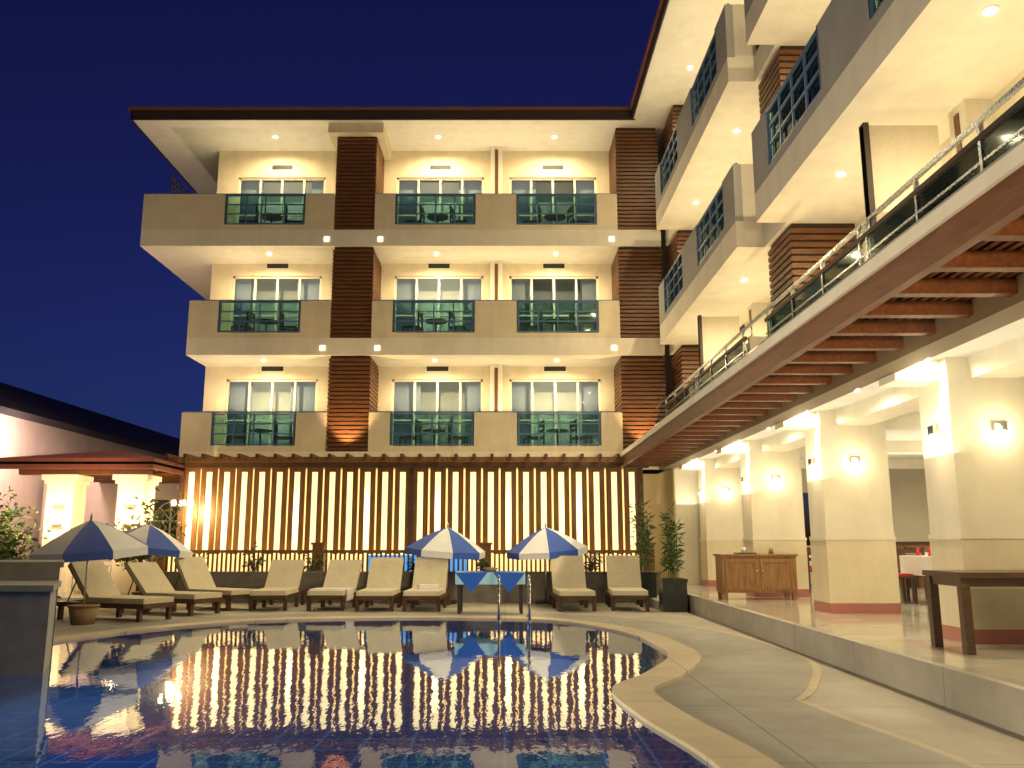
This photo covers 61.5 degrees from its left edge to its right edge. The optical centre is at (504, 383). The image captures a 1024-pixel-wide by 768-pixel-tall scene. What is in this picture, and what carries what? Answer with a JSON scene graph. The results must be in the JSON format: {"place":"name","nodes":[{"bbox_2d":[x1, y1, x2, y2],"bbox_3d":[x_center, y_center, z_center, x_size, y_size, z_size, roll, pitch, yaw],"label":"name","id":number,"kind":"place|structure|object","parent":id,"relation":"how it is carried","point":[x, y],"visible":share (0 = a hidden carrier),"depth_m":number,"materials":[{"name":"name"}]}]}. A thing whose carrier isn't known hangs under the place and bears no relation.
{"place":"outdoors","nodes":[
{"label":"outdoors","id":0,"kind":"place"},
{"bbox_2d":[0,382,179,559],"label":"neighbour building","id":1,"kind":"structure","parent":0,"point":[31,423],"depth_m":24.87,"materials":[{"name":"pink paint"}]},
{"bbox_2d":[55,603,705,621],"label":"ground","id":2,"kind":"structure","parent":0,"point":[208,607],"depth_m":17.35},
{"bbox_2d":[0,499,48,559],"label":"shrub","id":3,"kind":"object","parent":2,"relation":"on","point":[20,525],"visible":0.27,"depth_m":17.12,"materials":[{"name":"green plant"}]},
{"bbox_2d":[0,486,51,556],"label":"shrub","id":4,"kind":"object","parent":2,"relation":"on","point":[18,523],"visible":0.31,"depth_m":18.76,"materials":[{"name":"green plant"}]},
{"bbox_2d":[0,525,61,598],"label":"shrub","id":5,"kind":"object","parent":2,"relation":"on","point":[9,550],"visible":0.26,"depth_m":15.62,"materials":[{"name":"green plant"}]},
{"bbox_2d":[0,560,63,674],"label":"pool stone feature","id":6,"kind":"object","parent":2,"relation":"on","point":[28,595],"visible":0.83,"depth_m":8.48,"materials":[{"name":"grey stone"}]},
{"bbox_2d":[0,450,184,600],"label":"gazebo","id":7,"kind":"object","parent":2,"relation":"on","point":[106,487],"visible":0.54,"depth_m":19.43,"materials":[{"name":"white paint"}]},
{"bbox_2d":[171,458,192,505],"bbox_3d":[-7.550,2.295,20.218,0.510,1.107,0.451,0,-10,0],"label":"lamp post","id":8,"kind":"object","parent":7,"relation":"attached to","point":[183,502],"visible":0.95,"depth_m":20.12,"materials":[{"name":"white"}]},
{"bbox_2d":[107,488,190,590],"bbox_3d":[-7.835,3.483,18.608,1.396,2.474,2.340,-10,-14,43],"label":"shrub","id":9,"kind":"object","parent":2,"relation":"on","point":[140,558],"visible":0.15,"depth_m":18.61,"materials":[{"name":"green plant"}]},
{"bbox_2d":[125,519,192,594],"bbox_3d":[-7.348,3.637,17.502,1.705,1.770,1.708,0,-10,0],"label":"umbrella","id":10,"kind":"object","parent":2,"relation":"on","point":[159,542],"visible":0.45,"depth_m":17.21,"materials":[{"name":"blue fabric"},{"name":"white fabric"},{"name":"metal"}]},
{"bbox_2d":[122,562,222,615],"bbox_3d":[-6.226,3.794,16.005,1.950,0.921,0.720,-5,-12,26],"label":"sunbed","id":11,"kind":"object","parent":2,"relation":"on","point":[149,579],"visible":0.72,"depth_m":15.98,"materials":[{"name":"beige fabric"}]},
{"bbox_2d":[165,557,256,610],"bbox_3d":[-5.894,3.982,17.252,1.950,1.002,0.720,-6,-12,29],"label":"sunbed","id":12,"kind":"object","parent":2,"relation":"on","point":[195,574],"visible":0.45,"depth_m":17.31,"materials":[{"name":"beige fabric"}]},
{"bbox_2d":[248,560,304,610],"bbox_3d":[-4.558,4.035,17.339,0.720,0.929,1.950,0,-10,-2],"label":"sunbed","id":13,"kind":"object","parent":2,"relation":"on","point":[283,580],"visible":0.99,"depth_m":17.65,"materials":[{"name":"beige fabric"}]},
{"bbox_2d":[306,560,362,610],"bbox_3d":[-3.391,4.036,17.347,0.742,0.929,1.950,0,-10,2],"label":"sunbed","id":14,"kind":"object","parent":2,"relation":"on","point":[341,580],"visible":0.91,"depth_m":17.64,"materials":[{"name":"beige fabric"}]},
{"bbox_2d":[355,557,404,611],"bbox_3d":[-2.466,3.982,17.196,0.720,0.982,1.950,0,-10,0],"label":"sunbed","id":15,"kind":"object","parent":2,"relation":"on","point":[384,578],"visible":0.96,"depth_m":17.50,"materials":[{"name":"beige fabric"}]},
{"bbox_2d":[128,107,675,577],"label":"hotel building","id":16,"kind":"structure","parent":2,"relation":"on","point":[350,273],"depth_m":23.16,"materials":[{"name":"white paint"}]},
{"bbox_2d":[226,419,292,445],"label":"chairs","id":17,"kind":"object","parent":16,"relation":"attached to","point":[243,438],"depth_m":22.38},
{"bbox_2d":[230,309,298,332],"bbox_3d":[-6.414,-1.504,23.026,1.739,0.880,0.600,0,-10,0],"label":"furniture","id":18,"kind":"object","parent":16,"relation":"attached to","point":[251,315],"depth_m":22.95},
{"bbox_2d":[239,205,301,224],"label":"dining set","id":19,"kind":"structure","parent":16,"relation":"attached to","point":[273,218],"depth_m":23.51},
{"bbox_2d":[399,419,467,445],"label":"chairs","id":20,"kind":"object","parent":16,"relation":"attached to","point":[415,438],"depth_m":22.39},
{"bbox_2d":[402,309,469,332],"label":"chairs","id":21,"kind":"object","parent":16,"relation":"attached to","point":[456,328],"depth_m":22.93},
{"bbox_2d":[405,205,469,224],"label":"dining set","id":22,"kind":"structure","parent":16,"relation":"attached to","point":[439,218],"depth_m":23.51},
{"bbox_2d":[523,205,588,224],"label":"chairs","id":23,"kind":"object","parent":16,"relation":"attached to","point":[559,217],"depth_m":23.51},
{"bbox_2d":[524,309,589,332],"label":"chairs","id":24,"kind":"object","parent":16,"relation":"attached to","point":[572,328],"depth_m":22.93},
{"bbox_2d":[523,419,592,445],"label":"chairs","id":25,"kind":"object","parent":16,"relation":"attached to","point":[575,438],"depth_m":22.39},
{"bbox_2d":[163,454,648,553],"bbox_3d":[-2.275,3.520,21.289,11.750,3.370,3.250,0,-10,0],"label":"slatted fence","id":26,"kind":"object","parent":2,"relation":"on","point":[351,505],"visible":0.67,"depth_m":20.85,"materials":[{"name":"brown wood"}]},
{"bbox_2d":[162,571,661,602],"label":"planter wall","id":27,"kind":"structure","parent":2,"relation":"on","point":[596,582],"depth_m":18.81,"materials":[{"name":"stone"}]},
{"bbox_2d":[242,542,269,570],"bbox_3d":[-5.595,3.908,19.222,0.616,0.759,0.471,0,-10,0],"label":"planter plant","id":28,"kind":"object","parent":27,"relation":"on","point":[251,564],"visible":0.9,"depth_m":19.21,"materials":[{"name":"green plant"}]},
{"bbox_2d":[302,552,326,570],"bbox_3d":[-4.263,4.024,19.179,0.653,0.595,0.429,0,-10,0],"label":"planter plant","id":29,"kind":"object","parent":27,"relation":"on","point":[312,567],"visible":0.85,"depth_m":19.16,"materials":[{"name":"green plant"}]},
{"bbox_2d":[406,554,419,570],"bbox_3d":[-1.948,4.011,19.184,0.579,0.542,0.461,3,-11,-15],"label":"planter plant","id":30,"kind":"object","parent":27,"relation":"on","point":[412,565],"visible":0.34,"depth_m":19.20,"materials":[{"name":"green plant"}]},
{"bbox_2d":[471,553,492,570],"bbox_3d":[-0.493,4.035,19.254,0.549,0.520,0.377,-8,-13,36],"label":"planter plant","id":31,"kind":"object","parent":27,"relation":"on","point":[482,565],"visible":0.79,"depth_m":19.21,"materials":[{"name":"green plant"}]},
{"bbox_2d":[583,550,605,570],"bbox_3d":[1.958,3.975,19.231,0.574,0.630,0.510,0,-10,0],"label":"planter plant","id":32,"kind":"object","parent":27,"relation":"on","point":[590,567],"visible":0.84,"depth_m":19.20,"materials":[{"name":"green plant"}]},
{"bbox_2d":[405,522,484,603],"bbox_3d":[-1.288,3.866,18.637,1.630,1.730,1.631,8,-13,-35],"label":"umbrella","id":33,"kind":"object","parent":2,"relation":"on","point":[447,542],"visible":0.93,"depth_m":18.19,"materials":[{"name":"blue fabric"}]},
{"bbox_2d":[54,608,1023,767],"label":"pool deck paving","id":34,"kind":"structure","parent":2,"relation":"on","point":[784,707],"depth_m":7.00,"materials":[{"name":"beige tile"}]},
{"bbox_2d":[29,513,147,624],"bbox_3d":[-6.721,2.981,13.929,1.704,1.770,1.705,-4,-11,22],"label":"umbrella","id":35,"kind":"object","parent":34,"relation":"on","point":[90,540],"visible":0.99,"depth_m":13.55,"materials":[{"name":"blue fabric"},{"name":"white fabric"},{"name":"metal"}]},
{"bbox_2d":[57,561,174,621],"bbox_3d":[-6.654,3.534,14.719,1.950,0.968,0.720,-4,-11,22],"label":"sunbed","id":36,"kind":"object","parent":34,"relation":"on","point":[102,590],"visible":0.9,"depth_m":14.65,"materials":[{"name":"beige fabric"}]},
{"bbox_2d":[0,619,713,767],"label":"pool water","id":37,"kind":"structure","parent":34,"relation":"in","point":[426,693],"depth_m":7.09,"materials":[{"name":"blue liquid"}]},
{"bbox_2d":[53,616,783,767],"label":"pool coping","id":38,"kind":"object","parent":34,"relation":"on","point":[640,698],"visible":0.83,"depth_m":7.46,"materials":[{"name":"beige stone"}]},
{"bbox_2d":[402,557,449,611],"bbox_3d":[-1.548,3.981,17.193,0.720,0.982,1.950,0,-10,2],"label":"sunbed","id":39,"kind":"object","parent":34,"relation":"on","point":[430,579],"visible":1,"depth_m":17.51,"materials":[{"name":"beige fabric"}]},
{"bbox_2d":[455,568,524,613],"bbox_3d":[-0.270,3.845,16.019,1.282,0.825,0.832,0,-10,0],"label":"table","id":40,"kind":"object","parent":34,"relation":"on","point":[472,580],"visible":1,"depth_m":15.65,"materials":[{"name":"fabric"}]},
{"bbox_2d":[497,575,530,621],"bbox_3d":[0.150,3.550,14.316,0.586,0.731,0.586,0,-10,0],"label":"pool ladder","id":41,"kind":"object","parent":34,"relation":"on","point":[528,616],"visible":1,"depth_m":14.05,"materials":[{"name":"silver metal"}]},
{"bbox_2d":[507,522,587,603],"bbox_3d":[0.918,3.868,18.646,1.632,1.730,1.631,-4,-11,22],"label":"umbrella","id":42,"kind":"object","parent":2,"relation":"on","point":[545,543],"visible":0.98,"depth_m":18.22,"materials":[{"name":"blue fabric"}]},
{"bbox_2d":[548,556,595,611],"bbox_3d":[1.321,3.966,17.214,0.720,1.020,1.950,1,-10,-3],"label":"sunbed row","id":43,"kind":"object","parent":2,"relation":"on","point":[568,578],"visible":1,"depth_m":17.52,"materials":[{"name":"beige fabric"}]},
{"bbox_2d":[605,556,649,610],"bbox_3d":[2.435,3.993,17.359,0.720,1.020,1.950,-1,-10,3],"label":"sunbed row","id":44,"kind":"object","parent":2,"relation":"on","point":[623,578],"visible":0.98,"depth_m":17.67,"materials":[{"name":"beige fabric"}]},
{"bbox_2d":[627,499,656,597],"bbox_3d":[2.932,3.460,18.264,0.709,2.074,0.669,0,-10,0],"label":"potted bamboo","id":45,"kind":"object","parent":2,"relation":"on","point":[648,582],"visible":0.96,"depth_m":18.21,"materials":[{"name":"plant"}]},
{"bbox_2d":[657,501,687,611],"bbox_3d":[3.269,3.315,16.654,0.619,2.097,0.641,0,-10,0],"label":"potted plant","id":46,"kind":"object","parent":2,"relation":"on","point":[673,594],"visible":1,"depth_m":16.53,"materials":[{"name":"plant"}]},
{"bbox_2d":[152,542,655,570],"bbox_3d":[-2.325,4.229,19.893,11.570,1.110,0.480,0,-10,0],"label":"fence","id":47,"kind":"object","parent":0,"point":[217,561],"visible":0.27,"depth_m":19.84,"materials":[{"name":"brown wood"}]},
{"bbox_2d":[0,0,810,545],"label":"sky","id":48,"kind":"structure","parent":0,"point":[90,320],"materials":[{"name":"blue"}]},
{"bbox_2d":[643,272,1023,735],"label":"covered terrace","id":49,"kind":"structure","parent":0,"point":[908,443],"depth_m":10.68,"materials":[{"name":"tile"}]},
{"bbox_2d":[713,547,797,599],"bbox_3d":[4.450,3.353,15.260,1.360,0.900,0.550,0,-10,0],"label":"terrace cabinet","id":50,"kind":"object","parent":49,"relation":"on","point":[743,571],"visible":1,"depth_m":15.03,"materials":[{"name":"brown wood"}]},
{"bbox_2d":[807,546,811,582],"bbox_3d":[6.800,4.145,19.573,1.669,0.900,1.669,-10,-15,44],"label":"dining set","id":51,"kind":"object","parent":49,"relation":"on","point":[809,550],"visible":0.04,"depth_m":18.71,"materials":[{"name":"white wood"}]},
{"bbox_2d":[696,357,932,459],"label":"ceiling lights","id":52,"kind":"object","parent":49,"relation":"attached to","point":[855,390],"visible":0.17,"depth_m":10.83,"materials":[{"name":"white paint"}]},
{"bbox_2d":[620,0,1023,456],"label":"hotel wing","id":53,"kind":"structure","parent":49,"relation":"on","point":[820,156],"depth_m":11.99,"materials":[{"name":"beige paint"}]},
{"bbox_2d":[620,165,1023,466],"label":"pergola canopy","id":54,"kind":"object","parent":49,"relation":"on","point":[950,267],"depth_m":7.13,"materials":[{"name":"brown wood"}]},
{"bbox_2d":[807,548,898,592],"bbox_3d":[7.000,3.747,17.409,1.669,0.900,1.669,-10,-15,44],"label":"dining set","id":55,"kind":"object","parent":49,"relation":"on","point":[809,569],"visible":0.06,"depth_m":17.20,"materials":[{"name":"brown wood"}]},
{"bbox_2d":[896,546,928,587],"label":"dining chairs","id":56,"kind":"object","parent":49,"relation":"on","point":[917,578],"visible":0.03,"depth_m":18.98,"materials":[{"name":"brown wood"}]},
{"bbox_2d":[896,542,929,584],"bbox_3d":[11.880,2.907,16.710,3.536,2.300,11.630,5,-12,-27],"label":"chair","id":57,"kind":"object","parent":49,"relation":"on","point":[902,545],"visible":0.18,"depth_m":20.43,"materials":[{"name":"brown wood"}]},
{"bbox_2d":[898,547,931,603],"bbox_3d":[7.200,3.169,14.262,1.669,0.900,1.669,10,-15,-44],"label":"dining table","id":58,"kind":"object","parent":49,"relation":"on","point":[912,566],"visible":0.34,"depth_m":14.40,"materials":[{"name":"white fabric"}]},
{"bbox_2d":[922,570,1023,654],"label":"bar table","id":59,"kind":"object","parent":49,"relation":"on","point":[963,581],"visible":1,"depth_m":7.79,"materials":[{"name":"brown wood"}]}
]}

